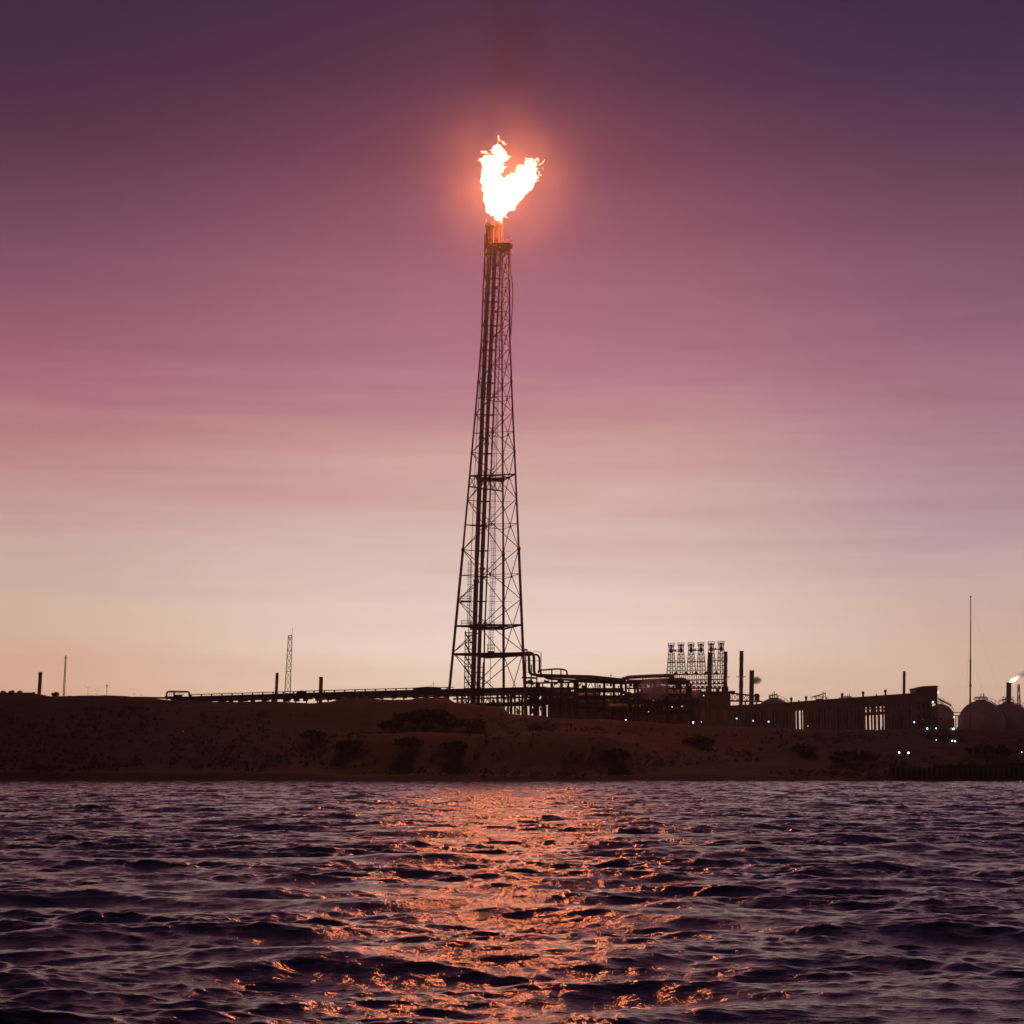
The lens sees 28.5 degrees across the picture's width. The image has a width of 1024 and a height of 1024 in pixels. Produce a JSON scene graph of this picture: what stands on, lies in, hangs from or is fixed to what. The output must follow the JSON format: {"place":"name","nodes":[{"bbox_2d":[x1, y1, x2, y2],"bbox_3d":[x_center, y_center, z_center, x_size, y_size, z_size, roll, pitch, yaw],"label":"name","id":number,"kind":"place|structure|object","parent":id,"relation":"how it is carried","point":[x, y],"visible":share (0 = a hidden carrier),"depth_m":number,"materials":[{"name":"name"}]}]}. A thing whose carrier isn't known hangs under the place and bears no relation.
{"place":"outdoors","nodes":[
{"label":"outdoors","id":0,"kind":"place"},
{"bbox_2d":[0,780,1023,1023],"bbox_3d":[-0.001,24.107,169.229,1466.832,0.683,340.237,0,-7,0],"label":"water","id":1,"kind":"structure","parent":0,"point":[507,902],"depth_m":43.66,"materials":[{"name":"purple liquid"}]},
{"bbox_2d":[0,692,1023,780],"bbox_3d":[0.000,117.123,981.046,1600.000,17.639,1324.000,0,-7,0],"label":"terrain","id":2,"kind":"structure","parent":0,"point":[350,716],"depth_m":355.89,"materials":[{"name":"soil"}]},
{"bbox_2d":[37,672,41,693],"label":"smokestack","id":3,"kind":"object","parent":2,"relation":"on","point":[39,683],"visible":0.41,"depth_m":637.76,"materials":[{"name":"metal"}]},
{"bbox_2d":[63,655,66,695],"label":"lattice mast","id":4,"kind":"object","parent":2,"relation":"on","point":[64,676],"visible":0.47,"depth_m":778.16,"materials":[{"name":"grey metal"}]},
{"bbox_2d":[275,673,278,701],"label":"smokestack","id":5,"kind":"object","parent":2,"relation":"on","point":[276,683],"visible":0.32,"depth_m":687.62,"materials":[{"name":"metal"}]},
{"bbox_2d":[284,628,292,701],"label":"lattice mast","id":6,"kind":"object","parent":2,"relation":"on","point":[290,671],"visible":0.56,"depth_m":758.81,"materials":[{"name":"grey metal"}]},
{"bbox_2d":[299,730,328,741],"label":"shrub","id":7,"kind":"object","parent":2,"relation":"on","point":[319,736],"visible":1,"depth_m":356.50,"materials":[{"name":"black plant"}]},
{"bbox_2d":[318,677,322,702],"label":"smokestack","id":8,"kind":"object","parent":2,"relation":"on","point":[320,683],"visible":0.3,"depth_m":667.57,"materials":[{"name":"metal"}]},
{"bbox_2d":[334,740,361,751],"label":"shrub","id":9,"kind":"object","parent":2,"relation":"on","point":[346,744],"visible":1,"depth_m":348.10,"materials":[{"name":"black plant"}]},
{"bbox_2d":[170,687,549,716],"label":"pipe bridge","id":10,"kind":"structure","parent":2,"relation":"on","point":[427,692],"depth_m":448.83,"materials":[{"name":"metal"}]},
{"bbox_2d":[141,691,198,700],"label":"pipe loop","id":11,"kind":"object","parent":10,"relation":"attached to","point":[166,697],"visible":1,"depth_m":448.31,"materials":[{"name":"metal"}]},
{"bbox_2d":[377,719,405,729],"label":"shrub","id":12,"kind":"object","parent":2,"relation":"on","point":[392,724],"visible":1,"depth_m":366.77,"materials":[{"name":"black plant"}]},
{"bbox_2d":[394,736,423,749],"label":"shrub","id":13,"kind":"object","parent":2,"relation":"on","point":[407,742],"visible":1,"depth_m":347.01,"materials":[{"name":"black plant"}]},
{"bbox_2d":[393,707,460,727],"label":"shrub","id":14,"kind":"object","parent":2,"relation":"on","point":[433,716],"visible":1,"depth_m":367.37,"materials":[{"name":"black plant"}]},
{"bbox_2d":[439,740,468,753],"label":"shrub","id":15,"kind":"object","parent":2,"relation":"on","point":[457,746],"visible":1,"depth_m":345.51,"materials":[{"name":"black plant"}]},
{"bbox_2d":[439,717,488,730],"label":"shrub","id":16,"kind":"object","parent":2,"relation":"on","point":[475,724],"visible":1,"depth_m":367.08,"materials":[{"name":"black plant"}]},
{"bbox_2d":[448,218,527,714],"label":"flare tower","id":17,"kind":"structure","parent":2,"relation":"on","point":[494,245],"depth_m":458.65,"materials":[{"name":"metal"}]},
{"bbox_2d":[478,135,543,220],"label":"gas flame","id":18,"kind":"object","parent":17,"relation":"on","point":[502,197],"visible":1,"depth_m":466.20,"materials":[{"name":"white"}]},
{"bbox_2d":[476,649,625,715],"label":"flare header","id":19,"kind":"object","parent":17,"relation":"attached to","point":[552,676],"visible":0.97,"depth_m":456.24,"materials":[{"name":"metal"}]},
{"bbox_2d":[0,701,1023,777],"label":"scrub","id":20,"kind":"object","parent":2,"relation":"on","point":[306,764],"visible":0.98,"depth_m":351.36,"materials":[{"name":"brown plant"}]},
{"bbox_2d":[526,721,555,731],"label":"shrub","id":21,"kind":"object","parent":2,"relation":"on","point":[536,725],"visible":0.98,"depth_m":365.00,"materials":[{"name":"black plant"}]},
{"bbox_2d":[524,678,575,718],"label":"pipe rack","id":22,"kind":"object","parent":2,"relation":"on","point":[561,691],"visible":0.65,"depth_m":456.34,"materials":[{"name":"metal"}]},
{"bbox_2d":[547,696,573,718],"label":"process drum","id":23,"kind":"object","parent":2,"relation":"on","point":[571,697],"depth_m":476.85,"materials":[{"name":"paint"}]},
{"bbox_2d":[548,705,591,718],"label":"plant building","id":24,"kind":"structure","parent":2,"relation":"on","point":[581,714],"depth_m":493.65,"materials":[{"name":"metal"}]},
{"bbox_2d":[578,693,598,718],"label":"process drum","id":25,"kind":"object","parent":2,"relation":"on","point":[584,699],"visible":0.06,"depth_m":481.32,"materials":[{"name":"paint"}]},
{"bbox_2d":[573,679,626,720],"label":"pipe rack","id":26,"kind":"object","parent":2,"relation":"on","point":[601,703],"visible":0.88,"depth_m":460.34,"materials":[{"name":"metal"}]},
{"bbox_2d":[587,699,619,719],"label":"process drum","id":27,"kind":"object","parent":2,"relation":"on","point":[592,711],"visible":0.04,"depth_m":481.47,"materials":[{"name":"paint"}]},
{"bbox_2d":[596,699,624,719],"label":"plant building","id":28,"kind":"structure","parent":2,"relation":"on","point":[599,715],"depth_m":497.56,"materials":[{"name":"concrete"}]},
{"bbox_2d":[597,747,630,761],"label":"shrub","id":29,"kind":"object","parent":2,"relation":"on","point":[613,753],"visible":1,"depth_m":344.27,"materials":[{"name":"black plant"}]},
{"bbox_2d":[607,701,627,719],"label":"process drum","id":30,"kind":"object","parent":2,"relation":"on","point":[623,708],"visible":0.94,"depth_m":455.37,"materials":[{"name":"paint"}]},
{"bbox_2d":[624,692,636,720],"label":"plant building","id":31,"kind":"structure","parent":2,"relation":"on","point":[630,716],"depth_m":502.48,"materials":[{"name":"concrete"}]},
{"bbox_2d":[631,704,676,722],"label":"process drum","id":32,"kind":"object","parent":2,"relation":"on","point":[652,714],"visible":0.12,"depth_m":492.68,"materials":[{"name":"paint"}]},
{"bbox_2d":[626,679,691,724],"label":"pipe rack","id":33,"kind":"object","parent":2,"relation":"on","point":[654,709],"visible":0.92,"depth_m":468.31,"materials":[{"name":"metal"}]},
{"bbox_2d":[622,674,689,696],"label":"overhead pipe","id":34,"kind":"object","parent":33,"relation":"on","point":[667,677],"visible":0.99,"depth_m":468.38,"materials":[{"name":"metal"}]},
{"bbox_2d":[639,684,678,723],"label":"process drum","id":35,"kind":"object","parent":2,"relation":"on","point":[671,718],"visible":0.22,"depth_m":492.58,"materials":[{"name":"paint"}]},
{"bbox_2d":[639,705,689,724],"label":"plant building","id":36,"kind":"structure","parent":2,"relation":"on","point":[685,719],"depth_m":517.38,"materials":[{"name":"metal"}]},
{"bbox_2d":[676,690,700,724],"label":"process drum","id":37,"kind":"object","parent":2,"relation":"on","point":[696,697],"visible":0.34,"depth_m":492.62,"materials":[{"name":"paint"}]},
{"bbox_2d":[682,735,716,746],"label":"shrub","id":38,"kind":"object","parent":2,"relation":"on","point":[702,740],"visible":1,"depth_m":361.95,"materials":[{"name":"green plant"}]},
{"bbox_2d":[706,652,711,690],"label":"smokestack","id":39,"kind":"object","parent":2,"relation":"on","point":[709,686],"visible":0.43,"depth_m":857.47,"materials":[{"name":"metal"}]},
{"bbox_2d":[695,689,730,726],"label":"plant building","id":40,"kind":"structure","parent":2,"relation":"on","point":[712,708],"depth_m":557.52,"materials":[{"name":"metal"}]},
{"bbox_2d":[720,651,728,690],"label":"smokestack","id":41,"kind":"object","parent":2,"relation":"on","point":[725,686],"visible":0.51,"depth_m":857.52,"materials":[{"name":"metal"}]},
{"bbox_2d":[737,651,745,704],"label":"smokestack","id":42,"kind":"object","parent":2,"relation":"on","point":[741,663],"visible":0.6,"depth_m":837.24,"materials":[{"name":"metal"}]},
{"bbox_2d":[730,691,761,704],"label":"truss bridge","id":43,"kind":"structure","parent":2,"relation":"on","point":[756,699],"depth_m":876.51,"materials":[{"name":"metal"}]},
{"bbox_2d":[749,670,753,703],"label":"smokestack","id":44,"kind":"object","parent":2,"relation":"on","point":[751,686],"visible":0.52,"depth_m":816.80,"materials":[{"name":"metal"}]},
{"bbox_2d":[761,691,787,703],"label":"sphere tank","id":45,"kind":"object","parent":2,"relation":"on","point":[771,699],"visible":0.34,"depth_m":814.50,"materials":[{"name":"metal"}]},
{"bbox_2d":[788,743,817,755],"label":"shrub","id":46,"kind":"object","parent":2,"relation":"on","point":[808,749],"visible":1,"depth_m":358.38,"materials":[{"name":"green plant"}]},
{"bbox_2d":[812,692,828,699],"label":"sphere tank","id":47,"kind":"object","parent":2,"relation":"on","point":[821,697],"visible":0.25,"depth_m":816.87,"materials":[{"name":"metal"}]},
{"bbox_2d":[731,690,915,729],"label":"conveyor gallery","id":48,"kind":"object","parent":2,"relation":"on","point":[897,712],"visible":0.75,"depth_m":617.34,"materials":[{"name":"metal"}]},
{"bbox_2d":[827,750,880,763],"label":"shrub","id":49,"kind":"object","parent":2,"relation":"on","point":[842,757],"visible":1,"depth_m":350.74,"materials":[{"name":"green plant"}]},
{"bbox_2d":[902,671,905,693],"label":"smokestack","id":50,"kind":"object","parent":2,"relation":"on","point":[904,685],"visible":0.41,"depth_m":637.89,"materials":[{"name":"metal"}]},
{"bbox_2d":[909,686,950,729],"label":"transfer house","id":51,"kind":"structure","parent":2,"relation":"on","point":[925,696],"depth_m":617.18,"materials":[{"name":"metal"}]},
{"bbox_2d":[922,713,960,740],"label":"loading frame","id":52,"kind":"object","parent":2,"relation":"on","point":[931,726],"visible":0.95,"depth_m":371.81,"materials":[{"name":"metal"}]},
{"bbox_2d":[932,701,954,728],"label":"sphere tank","id":53,"kind":"object","parent":2,"relation":"on","point":[943,711],"visible":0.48,"depth_m":752.01,"materials":[{"name":"metal"}]},
{"bbox_2d":[883,762,1023,777],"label":"quay wall","id":54,"kind":"structure","parent":2,"relation":"on","point":[987,769],"depth_m":336.72,"materials":[{"name":"concrete"}]},
{"bbox_2d":[953,712,962,728],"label":"tank walkway","id":55,"kind":"structure","parent":2,"relation":"on","point":[958,718],"depth_m":795.77,"materials":[{"name":"metal"}]},
{"bbox_2d":[942,596,994,729],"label":"guyed mast","id":56,"kind":"object","parent":2,"relation":"on","point":[969,698],"visible":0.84,"depth_m":598.10,"materials":[{"name":"metal"}]},
{"bbox_2d":[959,693,1005,730],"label":"sphere tank","id":57,"kind":"object","parent":2,"relation":"on","point":[981,717],"visible":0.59,"depth_m":809.13,"materials":[{"name":"metal"}]},
{"bbox_2d":[964,743,1014,756],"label":"shrub","id":58,"kind":"object","parent":2,"relation":"on","point":[1001,749],"visible":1,"depth_m":358.59,"materials":[{"name":"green plant"}]},
{"bbox_2d":[1002,682,1014,701],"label":"smokestack","id":59,"kind":"object","parent":2,"relation":"on","point":[1008,691],"visible":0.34,"depth_m":1015.65,"materials":[{"name":"metal"}]},
{"bbox_2d":[998,697,1023,730],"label":"sphere tank","id":60,"kind":"object","parent":2,"relation":"on","point":[1014,715],"visible":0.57,"depth_m":827.70,"materials":[{"name":"metal"}]},
{"bbox_2d":[1017,683,1020,705],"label":"lattice mast","id":61,"kind":"object","parent":2,"relation":"on","point":[1018,690],"visible":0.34,"depth_m":1046.37,"materials":[{"name":"black metal"}]},
{"bbox_2d":[0,0,1023,729],"label":"sky","id":62,"kind":"structure","parent":0,"point":[767,257],"materials":[{"name":"purple"}]},
{"bbox_2d":[668,672,722,690],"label":"drum structure","id":63,"kind":"object","parent":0,"point":[698,686],"visible":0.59,"depth_m":897.69,"materials":[{"name":"metal"}]},
{"bbox_2d":[667,643,675,673],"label":"drum tower","id":64,"kind":"structure","parent":63,"relation":"on","point":[670,662],"depth_m":905.18,"materials":[{"name":"metal"}]},
{"bbox_2d":[676,643,685,673],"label":"drum tower","id":65,"kind":"structure","parent":63,"relation":"on","point":[680,650],"depth_m":905.15,"materials":[{"name":"metal"}]},
{"bbox_2d":[687,642,695,673],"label":"drum tower","id":66,"kind":"structure","parent":63,"relation":"on","point":[691,646],"depth_m":905.33,"materials":[{"name":"metal"}]},
{"bbox_2d":[696,642,705,673],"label":"drum tower","id":67,"kind":"structure","parent":63,"relation":"on","point":[700,646],"depth_m":905.49,"materials":[{"name":"metal"}]},
{"bbox_2d":[707,641,715,672],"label":"drum tower","id":68,"kind":"structure","parent":63,"relation":"on","point":[711,649],"depth_m":905.32,"materials":[{"name":"metal"}]},
{"bbox_2d":[717,641,724,672],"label":"drum tower","id":69,"kind":"structure","parent":63,"relation":"on","point":[722,651],"depth_m":905.41,"materials":[{"name":"metal"}]}
]}

